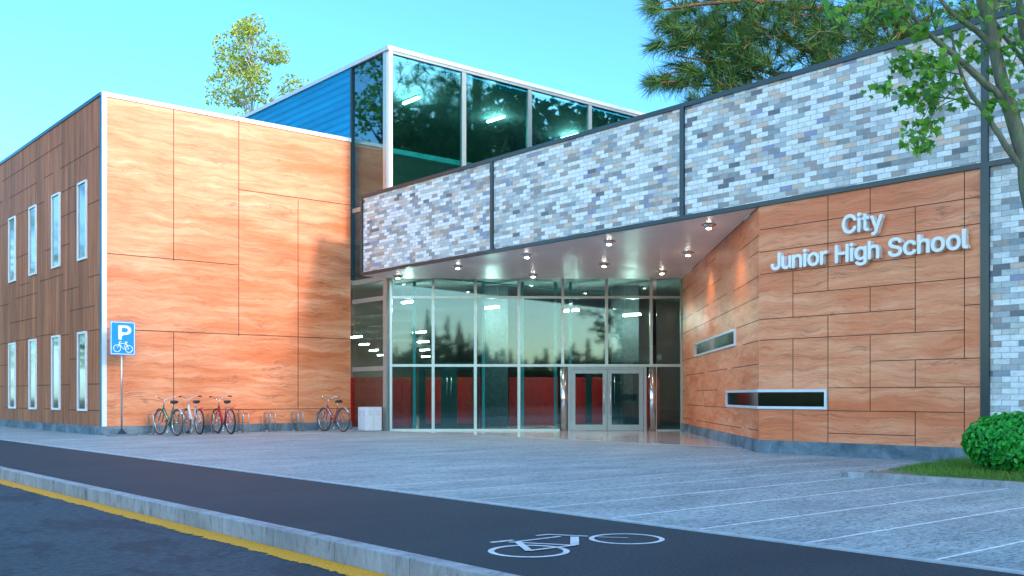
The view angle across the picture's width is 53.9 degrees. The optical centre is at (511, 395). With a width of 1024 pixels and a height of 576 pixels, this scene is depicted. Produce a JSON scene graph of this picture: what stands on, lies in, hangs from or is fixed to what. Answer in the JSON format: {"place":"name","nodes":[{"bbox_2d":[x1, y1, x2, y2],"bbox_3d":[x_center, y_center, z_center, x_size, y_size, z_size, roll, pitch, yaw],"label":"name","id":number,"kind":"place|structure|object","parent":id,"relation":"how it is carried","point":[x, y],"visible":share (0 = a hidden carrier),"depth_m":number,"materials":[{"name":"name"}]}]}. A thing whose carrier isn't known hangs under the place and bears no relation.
{"place":"outdoors","nodes":[
{"label":"outdoors","id":0,"kind":"place"},
{"bbox_2d":[0,483,347,575],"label":"road","id":1,"kind":"structure","parent":0,"point":[41,535],"depth_m":8.19,"materials":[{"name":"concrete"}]},
{"bbox_2d":[0,479,389,575],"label":"road marking","id":2,"kind":"object","parent":1,"relation":"on","point":[345,569],"visible":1,"depth_m":8.92,"materials":[{"name":"yellow paint"}]},
{"bbox_2d":[426,377,480,425],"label":"locker bank","id":3,"kind":"structure","parent":0,"point":[464,399],"depth_m":36.30,"materials":[{"name":"red paint"}]},
{"bbox_2d":[426,401,431,422],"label":"door","id":4,"kind":"structure","parent":3,"relation":"in","point":[428,403],"depth_m":36.30,"materials":[{"name":"red paint"}]},
{"bbox_2d":[426,378,431,400],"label":"door","id":5,"kind":"structure","parent":3,"relation":"in","point":[428,380],"depth_m":36.30,"materials":[{"name":"red paint"}]},
{"bbox_2d":[435,401,440,422],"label":"door","id":6,"kind":"structure","parent":3,"relation":"in","point":[437,403],"depth_m":36.30,"materials":[{"name":"red paint"}]},
{"bbox_2d":[435,378,440,400],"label":"door","id":7,"kind":"structure","parent":3,"relation":"in","point":[437,380],"depth_m":36.30,"materials":[{"name":"red paint"}]},
{"bbox_2d":[457,401,461,422],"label":"door","id":8,"kind":"structure","parent":3,"relation":"in","point":[459,403],"depth_m":36.30,"materials":[{"name":"red paint"}]},
{"bbox_2d":[457,378,461,400],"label":"door","id":9,"kind":"structure","parent":3,"relation":"in","point":[459,380],"depth_m":36.30,"materials":[{"name":"red paint"}]},
{"bbox_2d":[462,401,470,422],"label":"door","id":10,"kind":"structure","parent":3,"relation":"in","point":[466,405],"depth_m":36.30,"materials":[{"name":"red paint"}]},
{"bbox_2d":[462,378,470,400],"bbox_3d":[-1.633,-0.228,36.299,0.327,0.825,0.039,0,0,0],"label":"door","id":11,"kind":"structure","parent":3,"relation":"in","point":[466,382],"depth_m":36.30,"materials":[{"name":"red paint"}]},
{"bbox_2d":[472,401,480,423],"bbox_3d":[-1.296,0.600,36.299,0.327,0.800,0.039,0,0,0],"label":"door","id":12,"kind":"structure","parent":3,"relation":"in","point":[472,401],"depth_m":36.30,"materials":[{"name":"red paint"}]},
{"bbox_2d":[472,378,480,400],"bbox_3d":[-1.296,-0.228,36.299,0.327,0.825,0.039,0,0,0],"label":"door","id":13,"kind":"structure","parent":3,"relation":"in","point":[472,378],"depth_m":36.30,"materials":[{"name":"red paint"}]},
{"bbox_2d":[0,0,1015,160],"label":"sky","id":14,"kind":"structure","parent":0,"point":[56,55],"materials":[{"name":"blue"}]},
{"bbox_2d":[0,426,1023,570],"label":"plaza","id":15,"kind":"structure","parent":0,"point":[814,499],"depth_m":12.89,"materials":[{"name":"grey concrete"}]},
{"bbox_2d":[106,321,136,435],"bbox_3d":[-10.744,-0.475,27.703,0.800,3.143,0.800,0,0,-40],"label":"cycle parking sign","id":16,"kind":"object","parent":15,"relation":"on","point":[122,338],"visible":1,"depth_m":27.66,"materials":[{"name":"metal"}]},
{"bbox_2d":[147,414,159,434],"bbox_3d":[-10.139,0.799,28.486,0.208,0.593,0.457,0,0,-40],"label":"cycle rack","id":17,"kind":"object","parent":15,"relation":"on","point":[153,433],"visible":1,"depth_m":28.56,"materials":[{"name":"metal"}]},
{"bbox_2d":[154,396,183,435],"bbox_3d":[-9.522,0.552,27.927,0.608,1.092,1.817,2,-2,-43],"label":"bicycle","id":18,"kind":"object","parent":15,"relation":"on","point":[170,424],"visible":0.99,"depth_m":27.81,"materials":[{"name":"metal"}]},
{"bbox_2d":[177,413,189,433],"bbox_3d":[-9.473,0.799,29.045,0.208,0.593,0.457,0,0,-40],"label":"cycle rack","id":19,"kind":"object","parent":15,"relation":"on","point":[184,414],"visible":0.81,"depth_m":28.97,"materials":[{"name":"metal"}]},
{"bbox_2d":[179,396,204,434],"bbox_3d":[-9.157,0.544,29.006,1.731,1.107,0.648,0,0,36],"label":"bicycle","id":20,"kind":"object","parent":15,"relation":"on","point":[192,420],"visible":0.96,"depth_m":28.77,"materials":[{"name":"metal"}]},
{"bbox_2d":[207,413,219,432],"bbox_3d":[-8.787,0.799,29.622,0.208,0.593,0.457,0,0,-40],"label":"cycle rack","id":21,"kind":"object","parent":15,"relation":"on","point":[213,422],"visible":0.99,"depth_m":29.51,"materials":[{"name":"metal"}]},
{"bbox_2d":[209,396,235,433],"bbox_3d":[-8.315,0.543,29.121,1.740,1.109,0.647,0,0,36],"label":"bicycle","id":22,"kind":"object","parent":15,"relation":"on","point":[224,422],"visible":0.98,"depth_m":28.91,"materials":[{"name":"metal"}]},
{"bbox_2d":[237,413,248,432],"bbox_3d":[-8.080,0.799,30.216,0.208,0.593,0.457,0,0,-40],"label":"cycle rack","id":23,"kind":"object","parent":15,"relation":"on","point":[242,422],"visible":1,"depth_m":30.15,"materials":[{"name":"metal"}]},
{"bbox_2d":[203,13,302,116],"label":"birch tree","id":24,"kind":"object","parent":15,"relation":"on","point":[253,70],"visible":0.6,"depth_m":57.31,"materials":[{"name":"green plant"}]},
{"bbox_2d":[263,412,275,431],"bbox_3d":[-7.411,0.799,30.779,0.208,0.593,0.457,0,0,-40],"label":"cycle rack","id":25,"kind":"object","parent":15,"relation":"on","point":[269,422],"visible":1,"depth_m":30.87,"materials":[{"name":"metal"}]},
{"bbox_2d":[291,412,303,430],"bbox_3d":[-6.695,0.799,31.380,0.208,0.593,0.457,0,0,-40],"label":"cycle rack","id":26,"kind":"object","parent":15,"relation":"on","point":[297,421],"visible":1,"depth_m":31.27,"materials":[{"name":"metal"}]},
{"bbox_2d":[295,78,308,87],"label":"birch tree","id":27,"kind":"object","parent":15,"relation":"on","point":[299,85],"visible":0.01,"depth_m":65.68,"materials":[{"name":"green plant"}]},
{"bbox_2d":[316,412,328,430],"bbox_3d":[-6.016,0.799,31.951,0.208,0.593,0.457,0,0,-40],"label":"cycle rack","id":28,"kind":"object","parent":15,"relation":"on","point":[321,420],"visible":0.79,"depth_m":32.04,"materials":[{"name":"metal"}]},
{"bbox_2d":[317,396,349,431],"bbox_3d":[-5.533,0.546,30.943,0.651,1.102,1.740,0,0,-25],"label":"bicycle","id":29,"kind":"object","parent":15,"relation":"on","point":[334,419],"visible":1,"depth_m":30.88,"materials":[{"name":"metal"}]},
{"bbox_2d":[358,407,381,430],"bbox_3d":[-4.434,0.721,31.396,0.589,0.751,0.489,0,0,-40],"label":"recycling bin","id":30,"kind":"object","parent":15,"relation":"on","point":[369,418],"visible":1,"depth_m":31.22,"materials":[{"name":"metal"}]},
{"bbox_2d":[358,408,361,429],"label":"bin door","id":31,"kind":"structure","parent":30,"relation":"in","point":[359,409],"depth_m":31.30,"materials":[{"name":"metal"}]},
{"bbox_2d":[362,408,365,429],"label":"bin door","id":32,"kind":"structure","parent":30,"relation":"in","point":[363,409],"depth_m":31.12,"materials":[{"name":"metal"}]},
{"bbox_2d":[367,408,373,429],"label":"bin door","id":33,"kind":"structure","parent":30,"relation":"in","point":[370,411],"depth_m":31.14,"materials":[{"name":"metal"}]},
{"bbox_2d":[374,408,381,429],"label":"bin door","id":34,"kind":"structure","parent":30,"relation":"in","point":[377,411],"depth_m":31.31,"materials":[{"name":"metal"}]},
{"bbox_2d":[0,7,1023,461],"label":"school building","id":35,"kind":"structure","parent":15,"relation":"on","point":[254,263],"depth_m":28.68,"materials":[{"name":"orange wood panels"},{"name":"blue metal"},{"name":"brick"}]},
{"bbox_2d":[8,216,15,282],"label":"window","id":36,"kind":"structure","parent":35,"relation":"in","point":[11,221],"depth_m":35.06,"materials":[{"name":"glass"}]},
{"bbox_2d":[8,342,15,408],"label":"window","id":37,"kind":"structure","parent":35,"relation":"in","point":[11,346],"depth_m":35.06,"materials":[{"name":"glass"}]},
{"bbox_2d":[28,204,36,275],"bbox_3d":[-15.769,-5.108,33.121,0.070,2.268,0.818,0,0,-40],"label":"window","id":38,"kind":"structure","parent":35,"relation":"in","point":[32,211],"depth_m":33.15,"materials":[{"name":"glass"}]},
{"bbox_2d":[28,339,36,408],"bbox_3d":[-15.769,-0.712,33.121,0.070,2.303,0.818,0,0,-40],"label":"window","id":39,"kind":"structure","parent":35,"relation":"in","point":[32,343],"depth_m":33.15,"materials":[{"name":"glass"}]},
{"bbox_2d":[51,192,60,268],"bbox_3d":[-14.112,-5.110,31.150,0.070,2.282,0.835,0,0,-40],"label":"window","id":40,"kind":"structure","parent":35,"relation":"in","point":[56,198],"depth_m":31.12,"materials":[{"name":"clear glass"}]},
{"bbox_2d":[51,335,60,409],"bbox_3d":[-14.112,-0.719,31.150,0.070,2.299,0.835,0,0,-40],"label":"window","id":41,"kind":"structure","parent":35,"relation":"in","point":[55,340],"depth_m":31.12,"materials":[{"name":"clear glass"}]},
{"bbox_2d":[77,179,86,260],"bbox_3d":[-12.459,-5.078,29.183,0.070,2.270,0.806,0,0,-40],"label":"window","id":42,"kind":"structure","parent":35,"relation":"in","point":[81,186],"depth_m":29.17,"materials":[{"name":"clear glass"}]},
{"bbox_2d":[77,331,86,410],"bbox_3d":[-12.459,-0.713,29.183,0.070,2.293,0.806,0,0,-40],"label":"window","id":43,"kind":"structure","parent":35,"relation":"in","point":[81,336],"depth_m":29.17,"materials":[{"name":"clear glass"}]},
{"bbox_2d":[351,315,361,337],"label":"pendant lamp","id":44,"kind":"object","parent":35,"relation":"hanging from","point":[357,336],"visible":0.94,"depth_m":47.20,"materials":[{"name":"beige"}]},
{"bbox_2d":[369,334,378,350],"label":"pendant lamp","id":45,"kind":"object","parent":35,"relation":"hanging from","point":[370,349],"visible":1,"depth_m":61.55,"materials":[{"name":"beige"}]},
{"bbox_2d":[351,377,412,425],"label":"locker bank","id":46,"kind":"structure","parent":35,"relation":"on","point":[366,391],"depth_m":36.30,"materials":[{"name":"red paint"}]},
{"bbox_2d":[351,401,358,423],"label":"door","id":47,"kind":"structure","parent":46,"relation":"in","point":[354,404],"depth_m":36.30,"materials":[{"name":"red paint"}]},
{"bbox_2d":[351,378,358,400],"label":"door","id":48,"kind":"structure","parent":46,"relation":"in","point":[354,381],"depth_m":36.30,"materials":[{"name":"red paint"}]},
{"bbox_2d":[359,401,367,406],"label":"door","id":49,"kind":"structure","parent":46,"relation":"in","point":[361,403],"depth_m":36.30,"materials":[{"name":"red paint"}]},
{"bbox_2d":[359,378,367,400],"bbox_3d":[-5.354,-0.228,36.299,0.303,0.825,0.039,0,0,0],"label":"door","id":50,"kind":"structure","parent":46,"relation":"in","point":[363,382],"depth_m":36.30,"materials":[{"name":"red paint"}]},
{"bbox_2d":[368,401,376,406],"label":"door","id":51,"kind":"structure","parent":46,"relation":"in","point":[370,403],"depth_m":36.30,"materials":[{"name":"red paint"}]},
{"bbox_2d":[368,378,376,400],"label":"door","id":52,"kind":"structure","parent":46,"relation":"in","point":[372,382],"depth_m":36.30,"materials":[{"name":"red paint"}]},
{"bbox_2d":[377,401,382,423],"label":"door","id":53,"kind":"structure","parent":46,"relation":"in","point":[379,403],"depth_m":36.30,"materials":[{"name":"red paint"}]},
{"bbox_2d":[377,378,382,400],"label":"door","id":54,"kind":"structure","parent":46,"relation":"in","point":[379,380],"depth_m":36.30,"materials":[{"name":"red paint"}]},
{"bbox_2d":[394,401,402,423],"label":"door","id":55,"kind":"structure","parent":46,"relation":"in","point":[398,405],"depth_m":36.30,"materials":[{"name":"red paint"}]},
{"bbox_2d":[394,378,402,400],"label":"door","id":56,"kind":"structure","parent":46,"relation":"in","point":[398,382],"depth_m":36.30,"materials":[{"name":"red paint"}]},
{"bbox_2d":[403,401,410,423],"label":"door","id":57,"kind":"structure","parent":46,"relation":"in","point":[406,404],"depth_m":36.30,"materials":[{"name":"red paint"}]},
{"bbox_2d":[403,378,410,400],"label":"door","id":58,"kind":"structure","parent":46,"relation":"in","point":[406,381],"depth_m":36.30,"materials":[{"name":"red paint"}]},
{"bbox_2d":[401,284,412,303],"bbox_3d":[-3.492,-3.473,33.999,0.100,0.655,0.750,0,0,-40],"label":"pendant lamp","id":59,"kind":"object","parent":35,"relation":"hanging from","point":[406,301],"visible":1,"depth_m":34.08,"materials":[{"name":"beige"}]},
{"bbox_2d":[402,95,420,104],"bbox_3d":[-3.520,-10.361,35.185,0.100,0.118,1.000,0,0,-40],"label":"pendant lamp","id":60,"kind":"object","parent":35,"relation":"attached to","point":[411,99],"visible":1,"depth_m":35.10,"materials":[{"name":"beige"}]},
{"bbox_2d":[419,362,478,427],"bbox_3d":[-2.145,-0.025,34.367,2.045,2.250,0.145,0,0,0],"label":"inner door","id":61,"kind":"structure","parent":35,"relation":"in","point":[448,374],"depth_m":34.36,"materials":[{"name":"teal metal"}]},
{"bbox_2d":[485,284,499,308],"bbox_3d":[-0.695,-3.377,33.999,0.100,0.845,0.750,0,0,-40],"label":"pendant lamp","id":62,"kind":"object","parent":35,"relation":"hanging from","point":[491,306],"visible":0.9,"depth_m":34.02,"materials":[{"name":"beige"}]},
{"bbox_2d":[486,114,504,122],"bbox_3d":[-0.609,-10.371,37.632,0.100,0.098,1.000,0,0,-40],"label":"pendant lamp","id":63,"kind":"object","parent":35,"relation":"attached to","point":[495,118],"visible":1,"depth_m":37.58,"materials":[{"name":"beige"}]},
{"bbox_2d":[521,254,531,258],"bbox_3d":[0.380,-3.605,26.006,0.310,0.106,0.310,0,0,-40],"label":"downlight","id":64,"kind":"object","parent":35,"relation":"attached to","point":[526,256],"visible":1,"depth_m":25.94,"materials":[{"name":"metal"}]},
{"bbox_2d":[564,308,578,311],"bbox_3d":[1.976,-3.328,33.999,0.100,0.945,0.750,0,0,-40],"label":"pendant lamp","id":65,"kind":"object","parent":35,"relation":"hanging from","point":[573,309],"visible":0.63,"depth_m":33.84,"materials":[{"name":"beige"}]},
{"bbox_2d":[571,369,606,430],"bbox_3d":[2.400,0.125,31.350,1.117,1.910,0.139,0,0,0],"label":"door","id":66,"kind":"structure","parent":35,"relation":"in","point":[574,427],"depth_m":31.37,"materials":[{"name":"metal"}]},
{"bbox_2d":[603,240,614,245],"bbox_3d":[2.289,-3.605,23.764,0.310,0.106,0.310,0,0,-40],"label":"downlight","id":67,"kind":"object","parent":35,"relation":"attached to","point":[608,242],"visible":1,"depth_m":23.69,"materials":[{"name":"metal"}]},
{"bbox_2d":[585,362,638,424],"bbox_3d":[3.424,-0.025,34.367,1.826,2.250,0.145,0,0,0],"label":"inner door","id":68,"kind":"structure","parent":35,"relation":"in","point":[588,376],"depth_m":34.36,"materials":[{"name":"glass"}]},
{"bbox_2d":[607,369,642,430],"bbox_3d":[3.533,0.125,31.350,1.117,1.910,0.139,0,0,0],"label":"door","id":69,"kind":"structure","parent":35,"relation":"in","point":[610,427],"depth_m":31.37,"materials":[{"name":"metal"}]},
{"bbox_2d":[623,312,640,316],"bbox_3d":[4.051,-3.252,33.999,0.100,1.095,0.750,0,0,-40],"label":"pendant lamp","id":70,"kind":"object","parent":35,"relation":"hanging from","point":[631,314],"visible":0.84,"depth_m":33.92,"materials":[{"name":"beige"}]},
{"bbox_2d":[682,252,693,256],"bbox_3d":[4.481,-3.605,25.619,0.310,0.106,0.310,0,0,-40],"label":"downlight","id":71,"kind":"object","parent":35,"relation":"attached to","point":[687,254],"visible":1,"depth_m":25.55,"materials":[{"name":"metal"}]},
{"bbox_2d":[702,224,715,229],"bbox_3d":[4.199,-3.605,21.469,0.310,0.106,0.310,0,0,-40],"label":"downlight","id":72,"kind":"object","parent":35,"relation":"attached to","point":[708,226],"visible":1,"depth_m":21.40,"materials":[{"name":"metal"}]},
{"bbox_2d":[694,328,735,356],"bbox_3d":[5.024,-1.285,25.151,0.070,0.377,6.333,0,0,2],"label":"window","id":73,"kind":"structure","parent":35,"relation":"in","point":[727,339],"depth_m":24.60,"materials":[{"name":"clear glass"}]},
{"bbox_2d":[726,389,827,409],"bbox_3d":[4.973,0.063,20.694,0.823,0.371,4.869,0,0,-10],"label":"window","id":74,"kind":"structure","parent":35,"relation":"in","point":[779,398],"depth_m":19.15,"materials":[{"name":"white glass"}]},
{"bbox_2d":[771,213,970,270],"bbox_3d":[6.198,-2.769,17.768,0.113,0.940,3.804,0,0,-40],"label":"name sign","id":75,"kind":"object","parent":35,"relation":"attached to","point":[851,253],"visible":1,"depth_m":17.67,"materials":[{"name":"white metal"}]},
{"bbox_2d":[399,431,740,447],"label":"entrance floor","id":76,"kind":"structure","parent":15,"relation":"on","point":[670,437],"depth_m":27.06,"materials":[{"name":"tile"}]},
{"bbox_2d":[840,464,1023,488],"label":"island kerb","id":77,"kind":"structure","parent":15,"relation":"on","point":[865,473],"depth_m":12.76,"materials":[{"name":"concrete"}]},
{"bbox_2d":[0,440,1023,575],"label":"cycle path","id":78,"kind":"structure","parent":0,"point":[464,532],"depth_m":8.35,"materials":[{"name":"black asphalt"}]},
{"bbox_2d":[488,533,664,556],"bbox_3d":[0.413,1.094,7.528,1.555,0.005,0.873,0,0,-40],"label":"cycle symbol marking","id":79,"kind":"object","parent":78,"relation":"on","point":[574,541],"visible":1,"depth_m":7.47,"materials":[{"name":"white paint"}]},
{"bbox_2d":[509,377,557,425],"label":"locker bank","id":80,"kind":"structure","parent":0,"point":[538,401],"depth_m":36.30,"materials":[{"name":"red paint"}]},
{"bbox_2d":[509,401,516,423],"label":"door","id":81,"kind":"structure","parent":80,"relation":"in","point":[512,404],"depth_m":36.30,"materials":[{"name":"red paint"}]},
{"bbox_2d":[509,378,516,400],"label":"door","id":82,"kind":"structure","parent":80,"relation":"in","point":[512,381],"depth_m":36.30,"materials":[{"name":"red paint"}]},
{"bbox_2d":[520,401,524,423],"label":"door","id":83,"kind":"structure","parent":80,"relation":"in","point":[520,401],"depth_m":36.30,"materials":[{"name":"red paint"}]},
{"bbox_2d":[520,378,524,400],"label":"door","id":84,"kind":"structure","parent":80,"relation":"in","point":[520,378],"depth_m":36.30,"materials":[{"name":"red paint"}]},
{"bbox_2d":[526,401,532,423],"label":"door","id":85,"kind":"structure","parent":80,"relation":"in","point":[529,404],"depth_m":36.30,"materials":[{"name":"red paint"}]},
{"bbox_2d":[526,378,532,400],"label":"door","id":86,"kind":"structure","parent":80,"relation":"in","point":[529,381],"depth_m":36.30,"materials":[{"name":"red paint"}]},
{"bbox_2d":[534,401,541,423],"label":"door","id":87,"kind":"structure","parent":80,"relation":"in","point":[537,404],"depth_m":36.30,"materials":[{"name":"red paint"}]},
{"bbox_2d":[534,378,541,400],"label":"door","id":88,"kind":"structure","parent":80,"relation":"in","point":[537,381],"depth_m":36.30,"materials":[{"name":"red paint"}]},
{"bbox_2d":[542,401,549,423],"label":"door","id":89,"kind":"structure","parent":80,"relation":"in","point":[545,404],"depth_m":36.30,"materials":[{"name":"red paint"}]},
{"bbox_2d":[542,378,549,400],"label":"door","id":90,"kind":"structure","parent":80,"relation":"in","point":[545,381],"depth_m":36.30,"materials":[{"name":"red paint"}]},
{"bbox_2d":[550,401,557,423],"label":"door","id":91,"kind":"structure","parent":80,"relation":"in","point":[551,402],"depth_m":36.30,"materials":[{"name":"red paint"}]},
{"bbox_2d":[550,378,557,400],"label":"door","id":92,"kind":"structure","parent":80,"relation":"in","point":[551,379],"depth_m":36.30,"materials":[{"name":"red paint"}]},
{"bbox_2d":[575,377,602,424],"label":"locker bank","id":93,"kind":"structure","parent":0,"point":[597,399],"depth_m":36.30,"materials":[{"name":"red paint"}]},
{"bbox_2d":[575,401,578,423],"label":"door","id":94,"kind":"structure","parent":93,"relation":"in","point":[576,402],"depth_m":36.30,"materials":[{"name":"red paint"}]},
{"bbox_2d":[575,378,578,400],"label":"door","id":95,"kind":"structure","parent":93,"relation":"in","point":[576,379],"depth_m":36.30,"materials":[{"name":"red paint"}]},
{"bbox_2d":[580,401,584,423],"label":"door","id":96,"kind":"structure","parent":93,"relation":"in","point":[582,403],"depth_m":36.30,"materials":[{"name":"red paint"}]},
{"bbox_2d":[580,378,584,400],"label":"door","id":97,"kind":"structure","parent":93,"relation":"in","point":[582,380],"depth_m":36.30,"materials":[{"name":"red paint"}]},
{"bbox_2d":[592,401,594,422],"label":"door","id":98,"kind":"structure","parent":93,"relation":"in","point":[593,402],"depth_m":36.30,"materials":[{"name":"red paint"}]},
{"bbox_2d":[592,378,594,400],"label":"door","id":99,"kind":"structure","parent":93,"relation":"in","point":[593,379],"depth_m":36.30,"materials":[{"name":"red paint"}]},
{"bbox_2d":[596,401,602,422],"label":"door","id":100,"kind":"structure","parent":93,"relation":"in","point":[599,404],"depth_m":36.30,"materials":[{"name":"red paint"}]},
{"bbox_2d":[596,378,602,400],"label":"door","id":101,"kind":"structure","parent":93,"relation":"in","point":[599,381],"depth_m":36.30,"materials":[{"name":"red paint"}]},
{"bbox_2d":[647,377,659,425],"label":"locker bank","id":102,"kind":"structure","parent":0,"point":[658,401],"depth_m":36.30,"materials":[{"name":"red paint"}]},
{"bbox_2d":[647,401,648,423],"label":"door","id":103,"kind":"structure","parent":102,"relation":"in","point":[647,401],"depth_m":36.30,"materials":[{"name":"red paint"}]},
{"bbox_2d":[647,378,648,400],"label":"door","id":104,"kind":"structure","parent":102,"relation":"in","point":[647,378],"depth_m":36.30,"materials":[{"name":"red paint"}]},
{"bbox_2d":[657,401,659,423],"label":"door","id":105,"kind":"structure","parent":102,"relation":"in","point":[658,402],"depth_m":36.30,"materials":[{"name":"red paint"}]},
{"bbox_2d":[657,378,659,400],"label":"door","id":106,"kind":"structure","parent":102,"relation":"in","point":[658,379],"depth_m":36.30,"materials":[{"name":"red paint"}]},
{"bbox_2d":[871,455,1023,481],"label":"island ground","id":107,"kind":"structure","parent":0,"point":[892,472],"depth_m":13.44,"materials":[{"name":"plant"}]},
{"bbox_2d":[821,0,1023,209],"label":"maple tree","id":108,"kind":"object","parent":107,"relation":"on","point":[1003,93],"visible":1,"depth_m":11.16,"materials":[{"name":"green plant"}]},
{"bbox_2d":[960,411,1023,471],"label":"round bush","id":109,"kind":"object","parent":107,"relation":"on","point":[995,440],"visible":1,"depth_m":13.25,"materials":[{"name":"green plant"}]},
{"bbox_3d":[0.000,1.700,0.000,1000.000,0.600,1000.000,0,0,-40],"label":"ground","id":110,"kind":"structure","parent":0,"visible":0},
{"bbox_2d":[0,466,519,575],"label":"kerb","id":111,"kind":"structure","parent":110,"relation":"on","point":[382,560],"depth_m":8.39,"materials":[{"name":"concrete"}]},
{"bbox_2d":[0,439,1023,574],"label":"edging strip","id":112,"kind":"object","parent":110,"relation":"on","point":[1006,570],"visible":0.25,"depth_m":8.52,"materials":[{"name":"grey concrete"}]},
{"bbox_2d":[633,0,1015,104],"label":"pine tree","id":113,"kind":"object","parent":110,"relation":"on","point":[738,43],"visible":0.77,"depth_m":28.85,"materials":[{"name":"green plant"}]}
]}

